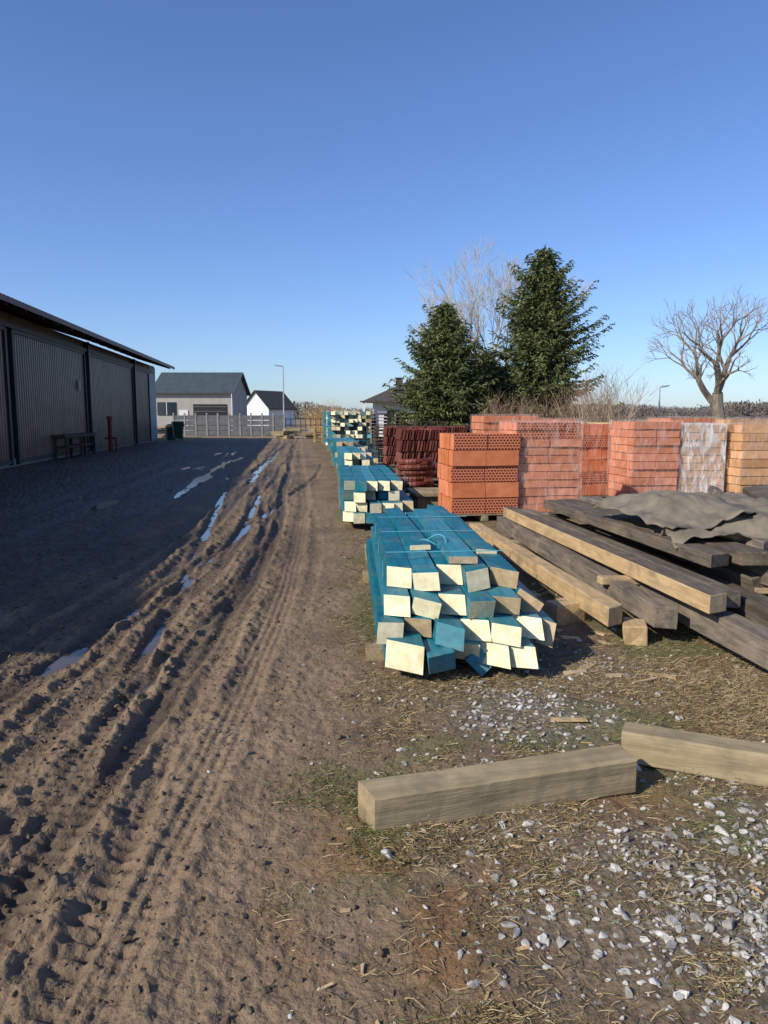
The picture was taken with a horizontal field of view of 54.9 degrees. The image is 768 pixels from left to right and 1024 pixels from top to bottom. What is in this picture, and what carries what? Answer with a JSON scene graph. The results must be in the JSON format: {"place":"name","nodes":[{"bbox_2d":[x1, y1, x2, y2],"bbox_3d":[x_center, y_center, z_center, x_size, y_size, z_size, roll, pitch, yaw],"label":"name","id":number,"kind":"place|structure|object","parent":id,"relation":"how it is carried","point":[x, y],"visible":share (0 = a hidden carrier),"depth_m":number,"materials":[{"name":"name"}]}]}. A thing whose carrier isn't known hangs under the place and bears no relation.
{"place":"outdoors","nodes":[
{"label":"outdoors","id":0,"kind":"place"},
{"bbox_2d":[156,380,247,430],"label":"walls","id":1,"kind":"structure","parent":0,"point":[185,401],"depth_m":75.21,"materials":[{"name":"grey paint"}]},
{"bbox_2d":[157,370,232,430],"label":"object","id":2,"kind":"object","parent":1,"relation":"attached to","point":[166,408],"visible":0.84,"depth_m":75.20,"materials":[{"name":"metal"}]},
{"bbox_2d":[155,372,250,395],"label":"roof","id":3,"kind":"structure","parent":1,"relation":"on","point":[197,382],"depth_m":76.79,"materials":[{"name":"grey metal"}]},
{"bbox_2d":[247,393,293,426],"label":"walls","id":4,"kind":"structure","parent":0,"point":[256,405],"depth_m":112.75,"materials":[{"name":"white paint"}]},
{"bbox_2d":[247,390,297,409],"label":"roof","id":5,"kind":"structure","parent":4,"relation":"on","point":[272,400],"depth_m":113.63,"materials":[{"name":"tile"}]},
{"bbox_2d":[0,417,767,1023],"bbox_3d":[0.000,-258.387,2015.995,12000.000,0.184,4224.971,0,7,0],"label":"ground","id":6,"kind":"structure","parent":0,"point":[142,483],"depth_m":3.27,"materials":[{"name":"brown soil"}]},
{"bbox_2d":[51,433,95,458],"bbox_3d":[-12.450,-2.702,29.900,0.500,0.910,4.500,-1,7,-7],"label":"work bench","id":7,"kind":"object","parent":6,"relation":"on","point":[82,444],"visible":0.96,"depth_m":29.79,"materials":[{"name":"brown wood"}]},
{"bbox_2d":[0,293,174,468],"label":"metal shed","id":8,"kind":"structure","parent":6,"relation":"on","point":[55,382],"depth_m":29.12,"materials":[{"name":"metal"}]},
{"bbox_2d":[0,320,154,465],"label":"sliding doors","id":9,"kind":"structure","parent":8,"relation":"in","point":[58,387],"depth_m":29.01,"materials":[{"name":"metal"}]},
{"bbox_2d":[105,416,117,450],"bbox_3d":[-12.675,-3.630,34.318,0.550,1.620,0.258,0,7,0],"label":"red standpipe","id":10,"kind":"object","parent":6,"relation":"on","point":[110,437],"visible":0.99,"depth_m":34.27,"materials":[{"name":"metal"}]},
{"bbox_2d":[12,446,280,707],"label":"puddle water","id":11,"kind":"structure","parent":6,"relation":"on","point":[73,656],"depth_m":10.26,"materials":[{"name":"blue liquid"}]},
{"bbox_2d":[166,427,172,439],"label":"steel drum","id":12,"kind":"object","parent":6,"relation":"on","point":[169,433],"visible":0.66,"depth_m":50.96,"materials":[{"name":"metal"}]},
{"bbox_2d":[157,424,184,437],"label":"board stack","id":13,"kind":"object","parent":6,"relation":"on","point":[161,430],"visible":0.4,"depth_m":55.23,"materials":[{"name":"brown wood"}]},
{"bbox_2d":[171,421,183,439],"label":"wheelie bin","id":14,"kind":"object","parent":6,"relation":"on","point":[177,428],"visible":1,"depth_m":49.91,"materials":[{"name":"green plastic"}]},
{"bbox_2d":[172,413,284,435],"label":"panel fence","id":15,"kind":"object","parent":6,"relation":"on","point":[229,420],"visible":0.94,"depth_m":61.53,"materials":[{"name":"metal"}]},
{"bbox_2d":[0,533,504,1023],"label":"mud clods","id":16,"kind":"object","parent":6,"relation":"on","point":[226,1019],"visible":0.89,"depth_m":3.31,"materials":[{"name":"brown soil"}]},
{"bbox_2d":[275,364,283,412],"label":"street lamp","id":17,"kind":"object","parent":6,"relation":"on","point":[283,385],"visible":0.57,"depth_m":69.00,"materials":[{"name":"metal"}]},
{"bbox_2d":[271,427,319,438],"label":"rubble pile","id":18,"kind":"object","parent":6,"relation":"on","point":[285,433],"visible":0.91,"depth_m":53.76,"materials":[{"name":"stone"}]},
{"bbox_2d":[285,418,323,432],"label":"steel gate","id":19,"kind":"structure","parent":6,"relation":"on","point":[300,424],"depth_m":61.73,"materials":[{"name":"metal"}]},
{"bbox_2d":[294,399,342,431],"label":"bare shrub","id":20,"kind":"object","parent":6,"relation":"on","point":[319,422],"visible":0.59,"depth_m":74.11,"materials":[{"name":"brown plant"}]},
{"bbox_2d":[313,426,323,441],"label":"yellow crate stack","id":21,"kind":"object","parent":6,"relation":"on","point":[321,435],"visible":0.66,"depth_m":46.27,"materials":[{"name":"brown wood"}]},
{"bbox_2d":[293,401,372,418],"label":"distant woods","id":22,"kind":"object","parent":6,"relation":"on","point":[301,411],"visible":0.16,"depth_m":487.04,"materials":[{"name":"brown plant"}]},
{"bbox_2d":[323,410,355,447],"bbox_3d":[-2.421,-4.482,39.895,1.616,1.957,5.927,-1,7,-6],"label":"teal lumber pile","id":23,"kind":"object","parent":6,"relation":"on","point":[325,429],"visible":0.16,"depth_m":38.31,"materials":[{"name":"paint"}]},
{"bbox_2d":[327,411,371,455],"bbox_3d":[-1.566,-3.403,31.943,1.620,1.842,5.983,-1,7,-6],"label":"teal lumber pile","id":24,"kind":"object","parent":6,"relation":"on","point":[354,425],"visible":0.72,"depth_m":30.05,"materials":[{"name":"paint"}]},
{"bbox_2d":[331,438,377,472],"bbox_3d":[-0.989,-1.762,22.787,1.200,0.935,4.560,-1,7,-6],"label":"teal lumber pile","id":25,"kind":"object","parent":6,"relation":"on","point":[336,442],"visible":0.37,"depth_m":21.35,"materials":[{"name":"paint"}]},
{"bbox_2d":[337,446,380,480],"bbox_3d":[-0.622,-1.023,17.250,0.874,0.885,4.132,-1,7,-6],"label":"teal lumber pile","id":26,"kind":"object","parent":6,"relation":"on","point":[351,455],"visible":0.48,"depth_m":15.82,"materials":[{"name":"paint"}]},
{"bbox_2d":[339,465,413,524],"bbox_3d":[-0.215,-0.295,12.243,1.069,0.726,4.070,-1,7,-4],"label":"teal lumber pile","id":27,"kind":"object","parent":6,"relation":"on","point":[366,492],"visible":0.82,"depth_m":10.64,"materials":[{"name":"paint"}]},
{"bbox_2d":[371,414,401,452],"bbox_3d":[0.100,-3.487,32.824,1.239,1.709,1.000,-1,7,-7],"label":"empty pallet stack","id":28,"kind":"object","parent":6,"relation":"on","point":[387,417],"visible":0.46,"depth_m":32.37,"materials":[{"name":"grey wood"}]},
{"bbox_2d":[372,425,406,461],"bbox_3d":[0.250,-2.504,26.901,1.239,1.274,1.000,-1,7,-7],"label":"empty pallet stack","id":29,"kind":"object","parent":6,"relation":"on","point":[376,442],"visible":0.3,"depth_m":26.87,"materials":[{"name":"grey wood"}]},
{"bbox_2d":[360,377,420,423],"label":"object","id":30,"kind":"object","parent":6,"relation":"on","point":[399,379],"visible":0.31,"depth_m":59.43,"materials":[{"name":"tile"}]},
{"bbox_2d":[382,426,423,468],"bbox_3d":[0.601,-2.064,23.429,1.230,1.299,1.000,-1,7,-7],"label":"roof tile pallet","id":31,"kind":"object","parent":6,"relation":"on","point":[389,452],"visible":0.45,"depth_m":23.02,"materials":[{"name":"red ceramic"}]},
{"bbox_2d":[396,457,435,492],"bbox_3d":[0.629,-0.691,14.652,0.773,0.802,0.796,0,7,0],"label":"red pipe coil","id":32,"kind":"object","parent":6,"relation":"on","point":[416,473],"visible":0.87,"depth_m":14.34,"materials":[{"name":"plastic"}]},
{"bbox_2d":[395,428,445,476],"bbox_3d":[0.951,-1.552,19.461,1.232,1.300,1.000,-1,7,-7],"label":"roof tile pallet","id":33,"kind":"object","parent":6,"relation":"on","point":[426,446],"visible":0.67,"depth_m":19.05,"materials":[{"name":"red ceramic"}]},
{"bbox_2d":[406,487,438,508],"bbox_3d":[0.926,-0.244,13.315,0.900,0.294,1.100,-1,7,-7],"label":"wooden trestle","id":34,"kind":"object","parent":6,"relation":"on","point":[422,498],"visible":0.45,"depth_m":12.83,"materials":[{"name":"brown wood"}]},
{"bbox_2d":[411,421,447,427],"bbox_3d":[1.700,-2.704,27.883,1.240,1.419,1.000,-1,7,-7],"label":"empty pallet stack","id":35,"kind":"object","parent":6,"relation":"on","point":[428,422],"visible":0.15,"depth_m":27.35,"materials":[{"name":"grey wood"}]},
{"bbox_2d":[431,462,438,484],"bbox_3d":[1.399,-0.840,16.831,1.237,0.549,1.000,-1,7,-7],"label":"empty pallet stack","id":36,"kind":"object","parent":6,"relation":"on","point":[436,482],"depth_m":16.63,"materials":[{"name":"brown wood"}]},
{"bbox_2d":[379,301,499,439],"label":"spruce tree","id":37,"kind":"object","parent":6,"relation":"on","point":[447,378],"visible":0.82,"depth_m":48.17,"materials":[{"name":"green plant"}]},
{"bbox_2d":[427,426,466,439],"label":"roof tile pallet","id":38,"kind":"object","parent":6,"relation":"on","point":[456,429],"visible":0.09,"depth_m":23.51,"materials":[{"name":"red ceramic"}]},
{"bbox_2d":[410,286,486,343],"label":"bare birch tree","id":39,"kind":"object","parent":6,"relation":"on","point":[446,301],"visible":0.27,"depth_m":61.86,"materials":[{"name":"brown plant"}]},
{"bbox_2d":[363,505,555,675],"bbox_3d":[0.433,0.481,6.207,1.221,0.716,3.753,0,7,-2],"label":"teal lumber pile","id":40,"kind":"object","parent":6,"relation":"on","point":[447,588],"visible":0.99,"depth_m":4.81,"materials":[{"name":"paint"}]},
{"bbox_2d":[450,425,475,431],"bbox_3d":[3.200,-2.632,27.892,1.239,1.274,1.000,-1,7,-7],"label":"empty pallet stack","id":41,"kind":"object","parent":6,"relation":"on","point":[468,426],"visible":0.09,"depth_m":27.34,"materials":[{"name":"brown wood"}]},
{"bbox_2d":[405,236,534,359],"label":"bare birch tree","id":42,"kind":"object","parent":6,"relation":"on","point":[470,291],"visible":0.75,"depth_m":59.78,"materials":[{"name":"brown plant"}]},
{"bbox_2d":[437,433,520,520],"bbox_3d":[1.483,-0.580,11.770,1.081,1.334,0.984,-1,7,-9],"label":"brick pallet","id":43,"kind":"object","parent":6,"relation":"on","point":[477,474],"visible":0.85,"depth_m":11.32,"materials":[{"name":"orange brick"}]},
{"bbox_2d":[358,744,636,832],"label":"timber beam","id":44,"kind":"structure","parent":6,"relation":"on","point":[456,794],"depth_m":3.00,"materials":[{"name":"brown wood"}]},
{"bbox_2d":[471,352,523,413],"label":"spruce tree","id":45,"kind":"object","parent":6,"relation":"on","point":[491,358],"visible":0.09,"depth_m":52.59,"materials":[{"name":"green plant"}]},
{"bbox_2d":[471,416,536,432],"bbox_3d":[2.351,-1.107,14.578,1.137,1.660,1.077,-1,7,-7],"label":"brick pallet","id":46,"kind":"object","parent":6,"relation":"on","point":[486,427],"visible":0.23,"depth_m":14.00,"materials":[{"name":"orange brick"}]},
{"bbox_2d":[476,388,549,422],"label":"bare shrub","id":47,"kind":"object","parent":6,"relation":"on","point":[524,406],"visible":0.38,"depth_m":44.31,"materials":[{"name":"brown plant"}]},
{"bbox_2d":[472,264,594,366],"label":"bare birch tree","id":48,"kind":"object","parent":6,"relation":"on","point":[495,318],"visible":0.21,"depth_m":63.44,"materials":[{"name":"grey plant"}]},
{"bbox_2d":[499,422,581,517],"bbox_3d":[2.502,-0.718,12.007,1.107,1.547,1.094,-1,7,-7],"label":"brick pallet","id":49,"kind":"object","parent":6,"relation":"on","point":[549,466],"visible":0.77,"depth_m":11.52,"materials":[{"name":"clay"},{"name":"weathered wood"},{"name":"clear plastic film"}]},
{"bbox_2d":[316,588,766,1023],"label":"wood scraps","id":50,"kind":"object","parent":6,"relation":"on","point":[585,667],"visible":0.52,"depth_m":3.92,"materials":[{"name":"beige wood"}]},
{"bbox_2d":[473,245,624,420],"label":"spruce tree","id":51,"kind":"object","parent":6,"relation":"on","point":[542,338],"visible":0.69,"depth_m":48.82,"materials":[{"name":"green plant"}]},
{"bbox_2d":[537,419,576,422],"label":"brick pallet","id":52,"kind":"object","parent":6,"relation":"on","point":[559,420],"visible":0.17,"depth_m":17.03,"materials":[{"name":"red brick"}]},
{"bbox_2d":[522,388,606,423],"bbox_3d":[9.561,-5.158,39.570,4.849,3.330,3.925,0,7,0],"label":"bare shrub","id":53,"kind":"object","parent":6,"relation":"on","point":[569,415],"visible":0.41,"depth_m":39.35,"materials":[{"name":"brown plant"}]},
{"bbox_2d":[545,597,584,624],"bbox_3d":[1.415,0.786,5.790,0.266,0.203,0.191,-2,8,-17],"label":"wooden block","id":54,"kind":"object","parent":6,"relation":"on","point":[564,611],"depth_m":5.71,"materials":[{"name":"brown wood"}]},
{"bbox_2d":[573,424,614,497],"bbox_3d":[3.860,-1.004,14.390,0.917,1.505,1.028,-2,8,-14],"label":"brick pallet","id":55,"kind":"object","parent":6,"relation":"on","point":[594,456],"visible":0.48,"depth_m":13.93,"materials":[{"name":"orange brick"}]},
{"bbox_2d":[559,381,641,423],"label":"bare shrub","id":56,"kind":"object","parent":6,"relation":"on","point":[620,413],"visible":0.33,"depth_m":43.34,"materials":[{"name":"brown plant"}]},
{"bbox_2d":[588,422,615,451],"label":"brick pallet","id":57,"kind":"object","parent":6,"relation":"on","point":[600,423],"visible":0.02,"depth_m":14.63,"materials":[{"name":"brown brick"}]},
{"bbox_2d":[540,361,665,423],"bbox_3d":[11.129,-5.485,37.612,6.403,4.479,5.167,2,8,14],"label":"bare shrub","id":58,"kind":"object","parent":6,"relation":"on","point":[607,409],"visible":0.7,"depth_m":37.61,"materials":[{"name":"brown plant"}]},
{"bbox_2d":[469,485,767,669],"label":"old timber stack","id":59,"kind":"object","parent":6,"relation":"on","point":[715,589],"visible":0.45,"depth_m":5.84,"materials":[{"name":"brown wood"}]},
{"bbox_2d":[593,490,767,529],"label":"tarpaulin","id":60,"kind":"object","parent":59,"relation":"on","point":[671,509],"visible":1,"depth_m":6.36,"materials":[{"name":"grey fabric"}]},
{"bbox_2d":[652,513,767,548],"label":"tarpaulin","id":61,"kind":"object","parent":59,"relation":"on","point":[742,527],"visible":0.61,"depth_m":5.90,"materials":[{"name":"grey fabric"}]},
{"bbox_2d":[717,492,767,514],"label":"tarpaulin","id":62,"kind":"object","parent":59,"relation":"on","point":[760,503],"visible":0.36,"depth_m":6.86,"materials":[{"name":"grey fabric"}]},
{"bbox_2d":[622,617,647,646],"bbox_3d":[1.797,0.870,5.294,0.174,0.173,0.244,2,8,19],"label":"wooden block","id":63,"kind":"object","parent":6,"relation":"on","point":[635,631],"depth_m":5.20,"materials":[{"name":"brown wood"}]},
{"bbox_2d":[618,411,663,421],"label":"bare shrub","id":64,"kind":"object","parent":6,"relation":"on","point":[636,416],"visible":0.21,"depth_m":70.91,"materials":[{"name":"brown plant"}]},
{"bbox_2d":[608,421,680,495],"bbox_3d":[4.719,-0.914,13.494,0.938,1.556,1.078,-1,7,-6],"label":"brick pallet","id":65,"kind":"object","parent":6,"relation":"on","point":[644,457],"visible":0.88,"depth_m":13.04,"materials":[{"name":"red-orange fired clay"},{"name":"clear plastic film"},{"name":"weathered wood"}]},
{"bbox_2d":[658,385,669,417],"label":"street lamp","id":66,"kind":"object","parent":6,"relation":"on","point":[659,399],"visible":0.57,"depth_m":59.29,"materials":[{"name":"metal"}]},
{"bbox_2d":[564,398,767,419],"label":"distant woods","id":67,"kind":"object","parent":6,"relation":"on","point":[739,408],"visible":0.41,"depth_m":332.64,"materials":[{"name":"brown plant"}]},
{"bbox_2d":[649,418,714,424],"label":"brick pallet","id":68,"kind":"object","parent":6,"relation":"on","point":[694,421],"visible":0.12,"depth_m":15.01,"materials":[{"name":"orange brick"}]},
{"bbox_2d":[615,415,767,421],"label":"distant woods","id":69,"kind":"object","parent":6,"relation":"on","point":[641,419],"visible":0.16,"depth_m":215.95,"materials":[{"name":"plant"}]},
{"bbox_2d":[621,721,767,787],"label":"timber beam","id":70,"kind":"structure","parent":6,"relation":"on","point":[718,757],"depth_m":3.31,"materials":[{"name":"brown wood"}]},
{"bbox_2d":[668,422,725,492],"bbox_3d":[5.619,-0.896,13.597,0.821,1.494,1.087,0,7,-3],"label":"brick pallet","id":71,"kind":"object","parent":6,"relation":"on","point":[700,465],"visible":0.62,"depth_m":13.10,"materials":[{"name":"white plastic"}]},
{"bbox_2d":[642,280,767,418],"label":"bare oak tree","id":72,"kind":"object","parent":6,"relation":"on","point":[715,400],"visible":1,"depth_m":57.98,"materials":[{"name":"brown plant"}]},
{"bbox_2d":[713,424,767,492],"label":"brick pallet","id":73,"kind":"object","parent":6,"relation":"on","point":[745,464],"visible":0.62,"depth_m":12.90,"materials":[{"name":"brown brick"}]},
{"bbox_2d":[715,419,767,423],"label":"brick pallet","id":74,"kind":"object","parent":6,"relation":"on","point":[740,421],"visible":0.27,"depth_m":15.13,"materials":[{"name":"brown brick"}]},
{"bbox_2d":[0,0,767,416],"label":"sky","id":75,"kind":"structure","parent":0,"point":[249,187],"materials":[{"name":"blue"}]},
{"bbox_2d":[373,402,414,436],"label":"walls","id":76,"kind":"structure","parent":0,"point":[378,408],"depth_m":59.44,"materials":[{"name":"white paint"}]},
{"bbox_2d":[364,377,421,402],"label":"roof","id":77,"kind":"structure","parent":76,"relation":"on","point":[385,395],"depth_m":59.61,"materials":[{"name":"tile"}]},
{"bbox_2d":[207,557,767,1023],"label":"gravel","id":78,"kind":"structure","parent":0,"point":[677,927],"depth_m":2.54,"materials":[{"name":"grey gravel"}]},
{"bbox_2d":[230,534,767,1023],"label":"dry grass","id":79,"kind":"structure","parent":0,"point":[724,702],"depth_m":2.93,"materials":[{"name":"beige plant"}]}
]}

